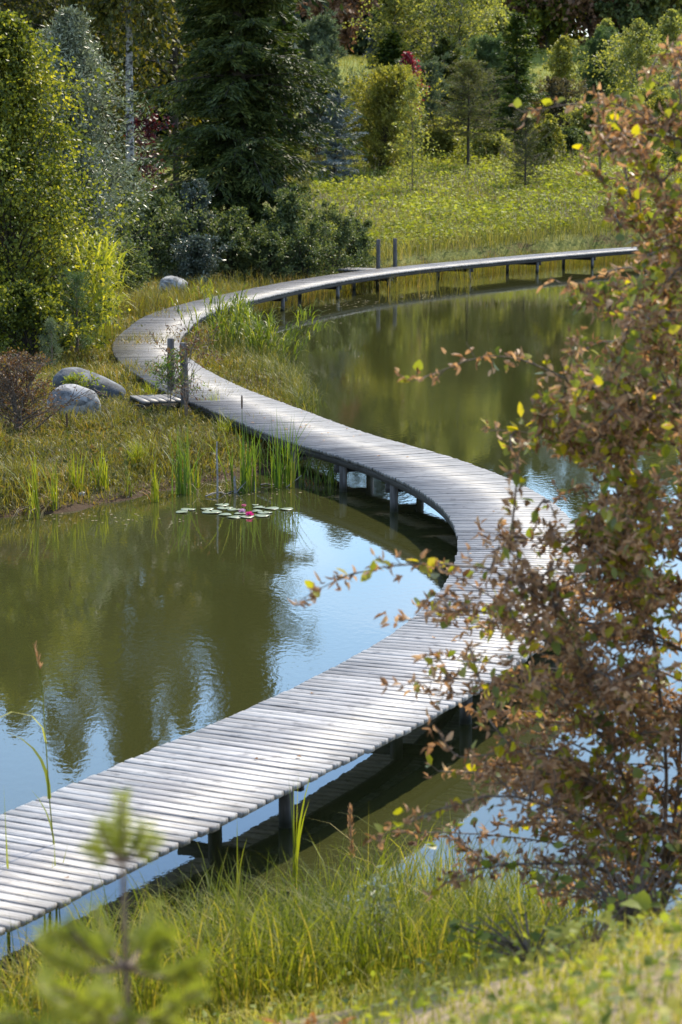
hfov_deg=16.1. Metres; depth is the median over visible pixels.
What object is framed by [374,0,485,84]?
birch tree
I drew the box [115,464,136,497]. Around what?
cattail tuft
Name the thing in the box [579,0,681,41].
forest edge tree
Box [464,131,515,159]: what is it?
shrub
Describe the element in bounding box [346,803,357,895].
plume grass
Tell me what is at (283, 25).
spruce tree
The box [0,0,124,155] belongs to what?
birch tree
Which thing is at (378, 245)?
wooden post
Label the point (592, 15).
forest edge tree
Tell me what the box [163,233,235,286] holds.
shrub
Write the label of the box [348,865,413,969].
pale weed
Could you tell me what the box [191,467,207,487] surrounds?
cattail tuft
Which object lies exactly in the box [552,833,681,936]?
broad leaf plant
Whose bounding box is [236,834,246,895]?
cattail tuft
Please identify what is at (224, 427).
grass tussock
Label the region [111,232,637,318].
waterside grass
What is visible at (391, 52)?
spruce tree
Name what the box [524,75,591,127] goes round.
shrub
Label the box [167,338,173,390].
wooden post
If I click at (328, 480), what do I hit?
cattail tuft
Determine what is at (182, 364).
wooden post
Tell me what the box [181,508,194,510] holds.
lily pad
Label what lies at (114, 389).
boulder
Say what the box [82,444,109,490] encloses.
cattail tuft
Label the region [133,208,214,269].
shrub
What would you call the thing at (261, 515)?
lily pad
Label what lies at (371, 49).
blue spruce tree
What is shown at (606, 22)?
birch tree
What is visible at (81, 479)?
cattail tuft
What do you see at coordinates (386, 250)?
meadow grass
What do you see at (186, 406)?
brown weed
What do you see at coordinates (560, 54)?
birch tree
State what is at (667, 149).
shrub
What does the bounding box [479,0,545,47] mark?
forest edge tree
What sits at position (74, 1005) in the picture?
pine sapling
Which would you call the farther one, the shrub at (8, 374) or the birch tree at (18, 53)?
the birch tree at (18, 53)
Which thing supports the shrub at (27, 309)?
on the ground at (584, 240)
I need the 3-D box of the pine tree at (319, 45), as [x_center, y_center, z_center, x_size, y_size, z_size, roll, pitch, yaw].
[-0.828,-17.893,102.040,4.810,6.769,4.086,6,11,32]
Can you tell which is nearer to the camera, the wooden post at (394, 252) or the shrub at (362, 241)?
the wooden post at (394, 252)
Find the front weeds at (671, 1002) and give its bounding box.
[7,889,681,1023]
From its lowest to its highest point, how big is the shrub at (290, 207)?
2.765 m
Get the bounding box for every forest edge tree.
[294,0,379,56]
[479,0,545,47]
[489,0,587,48]
[520,0,641,45]
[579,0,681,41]
[637,0,681,32]
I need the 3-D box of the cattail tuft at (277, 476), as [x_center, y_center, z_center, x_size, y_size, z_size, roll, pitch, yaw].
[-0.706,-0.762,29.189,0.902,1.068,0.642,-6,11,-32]
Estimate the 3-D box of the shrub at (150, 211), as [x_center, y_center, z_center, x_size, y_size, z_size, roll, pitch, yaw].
[-5.114,-7.201,63.616,3.178,2.463,2.977,0,9,0]
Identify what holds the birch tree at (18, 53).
on the ground at (584, 240)
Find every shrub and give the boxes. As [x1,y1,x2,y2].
[0,277,130,358]
[0,347,110,433]
[0,353,56,412]
[35,371,107,395]
[41,224,144,355]
[93,164,209,276]
[103,192,202,276]
[108,237,156,296]
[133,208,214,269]
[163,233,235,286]
[164,177,216,263]
[184,205,276,280]
[233,230,326,283]
[247,184,318,277]
[272,218,341,282]
[294,200,381,283]
[337,218,382,267]
[340,101,375,156]
[421,114,478,159]
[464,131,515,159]
[506,93,548,124]
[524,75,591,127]
[528,113,567,167]
[553,126,590,156]
[557,98,624,146]
[595,121,648,153]
[620,80,676,133]
[634,94,679,138]
[652,117,681,161]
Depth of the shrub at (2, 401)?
33.56 m
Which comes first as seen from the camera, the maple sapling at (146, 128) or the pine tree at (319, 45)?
the maple sapling at (146, 128)
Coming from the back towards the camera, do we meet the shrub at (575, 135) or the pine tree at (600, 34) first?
the pine tree at (600, 34)
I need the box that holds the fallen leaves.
[65,255,554,877]
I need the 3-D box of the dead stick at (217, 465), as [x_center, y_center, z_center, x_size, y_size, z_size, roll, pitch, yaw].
[-1.450,-0.424,28.320,0.028,0.816,0.031,0,9,0]
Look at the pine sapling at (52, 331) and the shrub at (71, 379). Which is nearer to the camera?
the shrub at (71, 379)
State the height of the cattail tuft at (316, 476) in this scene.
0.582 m
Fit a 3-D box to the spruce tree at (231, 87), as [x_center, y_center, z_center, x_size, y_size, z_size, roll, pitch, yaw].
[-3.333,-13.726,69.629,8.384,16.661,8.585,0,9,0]
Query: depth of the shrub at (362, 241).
68.40 m
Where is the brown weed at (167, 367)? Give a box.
[144,348,207,408]
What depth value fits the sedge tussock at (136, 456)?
29.55 m
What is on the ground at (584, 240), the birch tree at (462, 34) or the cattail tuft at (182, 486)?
the birch tree at (462, 34)
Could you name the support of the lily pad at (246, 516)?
on the water
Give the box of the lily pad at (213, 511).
[202,510,221,512]
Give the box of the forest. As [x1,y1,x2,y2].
[1,0,681,157]
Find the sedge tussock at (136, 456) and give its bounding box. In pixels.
[123,434,154,468]
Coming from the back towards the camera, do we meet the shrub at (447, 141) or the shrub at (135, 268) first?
the shrub at (447, 141)
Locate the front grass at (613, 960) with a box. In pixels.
[4,887,681,1023]
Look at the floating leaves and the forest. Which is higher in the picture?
the forest
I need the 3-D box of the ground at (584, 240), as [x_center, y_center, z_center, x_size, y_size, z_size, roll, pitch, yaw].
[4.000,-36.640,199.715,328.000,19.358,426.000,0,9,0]
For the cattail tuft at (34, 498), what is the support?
in the water
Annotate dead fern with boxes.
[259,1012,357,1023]
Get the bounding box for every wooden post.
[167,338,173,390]
[179,342,188,409]
[376,239,380,284]
[393,238,396,281]
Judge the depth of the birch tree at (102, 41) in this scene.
95.90 m
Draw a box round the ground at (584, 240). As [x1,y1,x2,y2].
[0,36,681,1023]
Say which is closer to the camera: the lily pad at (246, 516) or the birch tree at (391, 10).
the lily pad at (246, 516)
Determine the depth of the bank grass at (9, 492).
31.37 m
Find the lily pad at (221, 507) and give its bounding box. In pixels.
[217,506,232,508]
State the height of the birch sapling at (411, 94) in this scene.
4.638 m
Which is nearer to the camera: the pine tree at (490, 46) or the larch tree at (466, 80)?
the larch tree at (466, 80)
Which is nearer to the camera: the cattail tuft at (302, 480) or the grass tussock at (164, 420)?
the cattail tuft at (302, 480)
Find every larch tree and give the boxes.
[425,59,536,166]
[498,104,555,187]
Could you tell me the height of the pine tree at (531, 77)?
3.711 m
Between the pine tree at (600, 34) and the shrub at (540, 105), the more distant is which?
the pine tree at (600, 34)
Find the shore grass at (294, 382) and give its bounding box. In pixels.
[189,329,327,413]
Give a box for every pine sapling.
[0,784,217,1023]
[37,316,69,368]
[49,255,113,356]
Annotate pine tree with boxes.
[269,7,368,160]
[395,51,458,152]
[446,31,539,132]
[491,72,536,121]
[570,24,630,110]
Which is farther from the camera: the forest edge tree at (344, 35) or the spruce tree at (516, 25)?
the forest edge tree at (344, 35)
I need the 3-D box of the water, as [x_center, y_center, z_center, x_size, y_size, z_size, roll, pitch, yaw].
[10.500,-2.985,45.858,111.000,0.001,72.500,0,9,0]
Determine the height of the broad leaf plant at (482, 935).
0.211 m
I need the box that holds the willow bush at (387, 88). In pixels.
[319,60,449,170]
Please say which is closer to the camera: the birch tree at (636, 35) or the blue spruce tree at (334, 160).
the blue spruce tree at (334, 160)
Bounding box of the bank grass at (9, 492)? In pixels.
[0,267,307,515]
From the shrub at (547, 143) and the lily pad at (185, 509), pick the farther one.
the shrub at (547, 143)
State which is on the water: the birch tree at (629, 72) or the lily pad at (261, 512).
the lily pad at (261, 512)
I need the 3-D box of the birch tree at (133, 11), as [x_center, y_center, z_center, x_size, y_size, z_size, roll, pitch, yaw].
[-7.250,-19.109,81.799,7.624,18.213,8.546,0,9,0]
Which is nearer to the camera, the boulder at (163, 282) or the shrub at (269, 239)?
the boulder at (163, 282)
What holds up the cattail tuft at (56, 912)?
in the water
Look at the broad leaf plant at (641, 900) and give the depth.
7.84 m
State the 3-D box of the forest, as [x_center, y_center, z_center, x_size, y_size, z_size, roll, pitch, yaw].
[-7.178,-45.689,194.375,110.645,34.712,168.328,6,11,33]
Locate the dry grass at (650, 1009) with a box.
[217,911,681,1023]
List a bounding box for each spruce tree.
[114,0,369,263]
[260,1,316,177]
[296,89,368,184]
[361,28,382,106]
[365,31,417,125]
[470,12,549,148]
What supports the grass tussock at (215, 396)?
on the ground at (584, 240)
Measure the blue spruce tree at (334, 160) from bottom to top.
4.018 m
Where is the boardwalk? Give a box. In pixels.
[0,247,667,935]
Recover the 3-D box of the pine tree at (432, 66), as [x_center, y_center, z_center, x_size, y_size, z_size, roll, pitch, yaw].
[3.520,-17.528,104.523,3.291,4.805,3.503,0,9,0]
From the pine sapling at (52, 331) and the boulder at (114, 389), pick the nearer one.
the boulder at (114, 389)
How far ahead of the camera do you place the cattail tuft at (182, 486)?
28.60 m
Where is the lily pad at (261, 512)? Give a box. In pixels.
[258,511,271,513]
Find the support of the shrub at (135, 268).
on the ground at (584, 240)
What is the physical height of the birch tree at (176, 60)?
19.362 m
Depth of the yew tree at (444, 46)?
109.89 m
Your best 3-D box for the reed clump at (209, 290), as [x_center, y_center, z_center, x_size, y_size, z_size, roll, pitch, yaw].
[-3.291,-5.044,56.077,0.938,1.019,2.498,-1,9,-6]
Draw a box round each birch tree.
[0,0,69,135]
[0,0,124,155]
[0,0,186,171]
[0,3,155,349]
[4,171,128,334]
[23,0,204,189]
[25,0,192,173]
[69,0,258,182]
[337,0,452,76]
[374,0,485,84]
[401,0,511,90]
[407,0,508,97]
[481,8,537,94]
[540,33,589,84]
[572,18,681,121]
[577,18,636,111]
[611,42,644,97]
[625,8,681,95]
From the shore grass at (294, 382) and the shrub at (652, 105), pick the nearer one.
the shore grass at (294, 382)
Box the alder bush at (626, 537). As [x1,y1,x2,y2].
[288,33,681,930]
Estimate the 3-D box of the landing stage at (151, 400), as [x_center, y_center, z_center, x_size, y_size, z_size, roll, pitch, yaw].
[-2.713,-1.284,34.876,0.720,0.731,0.867,-3,10,-18]
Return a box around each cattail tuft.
[0,450,68,523]
[4,798,10,946]
[35,461,60,510]
[44,844,67,944]
[66,413,87,492]
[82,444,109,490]
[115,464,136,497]
[143,447,163,501]
[160,420,234,494]
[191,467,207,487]
[204,395,275,492]
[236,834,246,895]
[257,406,309,487]
[288,775,310,888]
[293,449,315,482]
[301,446,327,485]
[316,460,338,483]
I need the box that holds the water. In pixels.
[0,254,681,986]
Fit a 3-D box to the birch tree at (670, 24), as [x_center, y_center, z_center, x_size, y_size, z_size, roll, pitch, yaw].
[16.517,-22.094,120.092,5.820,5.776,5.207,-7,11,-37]
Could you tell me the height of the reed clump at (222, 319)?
1.326 m
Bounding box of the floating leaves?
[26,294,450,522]
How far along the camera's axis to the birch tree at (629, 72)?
124.65 m
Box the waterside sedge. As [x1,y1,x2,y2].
[0,801,671,1023]
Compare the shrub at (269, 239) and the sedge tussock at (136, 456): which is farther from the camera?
the shrub at (269, 239)
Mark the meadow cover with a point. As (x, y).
(479, 203)
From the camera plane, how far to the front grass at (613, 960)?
7.35 m
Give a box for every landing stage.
[122,394,180,411]
[331,267,375,273]
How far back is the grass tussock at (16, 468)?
27.98 m
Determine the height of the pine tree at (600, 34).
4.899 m
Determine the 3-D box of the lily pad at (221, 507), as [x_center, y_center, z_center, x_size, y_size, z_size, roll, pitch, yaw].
[-1.319,-0.050,27.545,0.185,0.010,0.185,0,9,0]
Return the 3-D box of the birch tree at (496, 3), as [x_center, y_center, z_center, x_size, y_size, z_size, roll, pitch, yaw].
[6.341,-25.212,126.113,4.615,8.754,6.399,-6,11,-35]
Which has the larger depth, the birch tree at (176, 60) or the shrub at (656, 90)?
the shrub at (656, 90)
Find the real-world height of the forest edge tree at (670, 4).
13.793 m
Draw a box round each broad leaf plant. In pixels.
[447,898,618,967]
[546,890,651,958]
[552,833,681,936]
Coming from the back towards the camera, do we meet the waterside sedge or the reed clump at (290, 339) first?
the reed clump at (290, 339)
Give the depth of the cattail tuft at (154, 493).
28.02 m
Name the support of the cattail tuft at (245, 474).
in the water
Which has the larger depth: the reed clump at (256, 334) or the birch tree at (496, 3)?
the birch tree at (496, 3)
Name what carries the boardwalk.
on the ground at (584, 240)
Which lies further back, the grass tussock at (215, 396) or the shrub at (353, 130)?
the shrub at (353, 130)
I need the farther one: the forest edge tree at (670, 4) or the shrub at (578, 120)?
the forest edge tree at (670, 4)
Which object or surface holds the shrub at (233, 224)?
on the ground at (584, 240)
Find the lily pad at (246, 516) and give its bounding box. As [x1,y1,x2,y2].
[240,515,253,517]
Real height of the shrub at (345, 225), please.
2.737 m
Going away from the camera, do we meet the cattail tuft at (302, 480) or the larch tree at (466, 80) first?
the cattail tuft at (302, 480)
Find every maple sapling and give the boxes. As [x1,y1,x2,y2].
[124,105,174,199]
[399,51,429,165]
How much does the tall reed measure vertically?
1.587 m
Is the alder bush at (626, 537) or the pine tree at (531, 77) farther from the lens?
the pine tree at (531, 77)
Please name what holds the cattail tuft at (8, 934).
in the water
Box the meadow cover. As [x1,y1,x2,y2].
[308,98,681,249]
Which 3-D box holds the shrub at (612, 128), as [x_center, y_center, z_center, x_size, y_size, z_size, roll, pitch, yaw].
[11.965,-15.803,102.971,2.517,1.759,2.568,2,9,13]
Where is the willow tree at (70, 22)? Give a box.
[16,4,167,273]
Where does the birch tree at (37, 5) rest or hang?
on the ground at (584, 240)
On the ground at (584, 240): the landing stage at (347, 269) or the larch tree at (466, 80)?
the larch tree at (466, 80)
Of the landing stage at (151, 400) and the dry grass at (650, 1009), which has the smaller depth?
the dry grass at (650, 1009)
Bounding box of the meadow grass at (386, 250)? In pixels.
[285,52,681,272]
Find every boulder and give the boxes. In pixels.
[47,384,100,421]
[52,367,125,399]
[159,276,187,293]
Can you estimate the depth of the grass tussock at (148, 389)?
36.10 m
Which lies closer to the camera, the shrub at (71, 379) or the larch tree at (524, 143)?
the shrub at (71, 379)
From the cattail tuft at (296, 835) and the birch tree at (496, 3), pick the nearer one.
the cattail tuft at (296, 835)
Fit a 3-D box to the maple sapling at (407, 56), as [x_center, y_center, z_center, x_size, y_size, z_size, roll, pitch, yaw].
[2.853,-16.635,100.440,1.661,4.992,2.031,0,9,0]
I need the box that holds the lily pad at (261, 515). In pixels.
[255,514,268,516]
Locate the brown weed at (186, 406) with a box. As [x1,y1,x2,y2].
[140,317,224,415]
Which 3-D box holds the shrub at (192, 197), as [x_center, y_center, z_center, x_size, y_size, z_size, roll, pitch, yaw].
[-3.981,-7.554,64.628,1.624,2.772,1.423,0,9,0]
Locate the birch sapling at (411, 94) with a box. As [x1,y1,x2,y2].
[383,76,443,189]
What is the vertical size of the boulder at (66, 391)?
0.661 m
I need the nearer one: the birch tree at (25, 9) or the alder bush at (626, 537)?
the alder bush at (626, 537)
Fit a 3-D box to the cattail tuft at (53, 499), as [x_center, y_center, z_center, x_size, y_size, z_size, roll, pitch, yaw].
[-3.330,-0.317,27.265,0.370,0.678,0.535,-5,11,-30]
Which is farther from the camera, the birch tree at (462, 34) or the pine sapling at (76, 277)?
the birch tree at (462, 34)
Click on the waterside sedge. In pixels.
(309, 940)
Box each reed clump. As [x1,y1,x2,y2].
[162,283,264,355]
[183,276,213,300]
[226,306,306,359]
[270,297,334,364]
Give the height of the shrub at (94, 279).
2.299 m
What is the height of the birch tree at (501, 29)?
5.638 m
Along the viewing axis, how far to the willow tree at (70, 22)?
51.00 m
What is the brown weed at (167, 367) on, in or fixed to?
on the ground at (584, 240)
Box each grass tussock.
[1,448,29,486]
[138,379,159,394]
[162,404,187,427]
[190,389,219,412]
[207,407,236,437]
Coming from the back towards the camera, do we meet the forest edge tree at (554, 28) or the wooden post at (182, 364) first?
the forest edge tree at (554, 28)
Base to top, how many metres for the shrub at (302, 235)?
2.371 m
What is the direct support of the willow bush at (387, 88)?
on the ground at (584, 240)
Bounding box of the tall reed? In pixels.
[0,640,60,921]
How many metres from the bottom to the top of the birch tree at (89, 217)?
3.632 m
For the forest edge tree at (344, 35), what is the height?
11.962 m
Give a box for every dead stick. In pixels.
[216,441,217,497]
[233,476,235,492]
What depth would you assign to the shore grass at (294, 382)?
39.44 m
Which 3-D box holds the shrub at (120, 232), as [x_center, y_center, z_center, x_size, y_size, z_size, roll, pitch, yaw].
[-5.521,-7.276,61.605,4.467,3.196,3.316,0,9,0]
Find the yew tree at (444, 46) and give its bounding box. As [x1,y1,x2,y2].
[423,34,481,131]
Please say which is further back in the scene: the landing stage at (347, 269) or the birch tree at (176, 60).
the birch tree at (176, 60)
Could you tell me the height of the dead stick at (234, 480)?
0.348 m

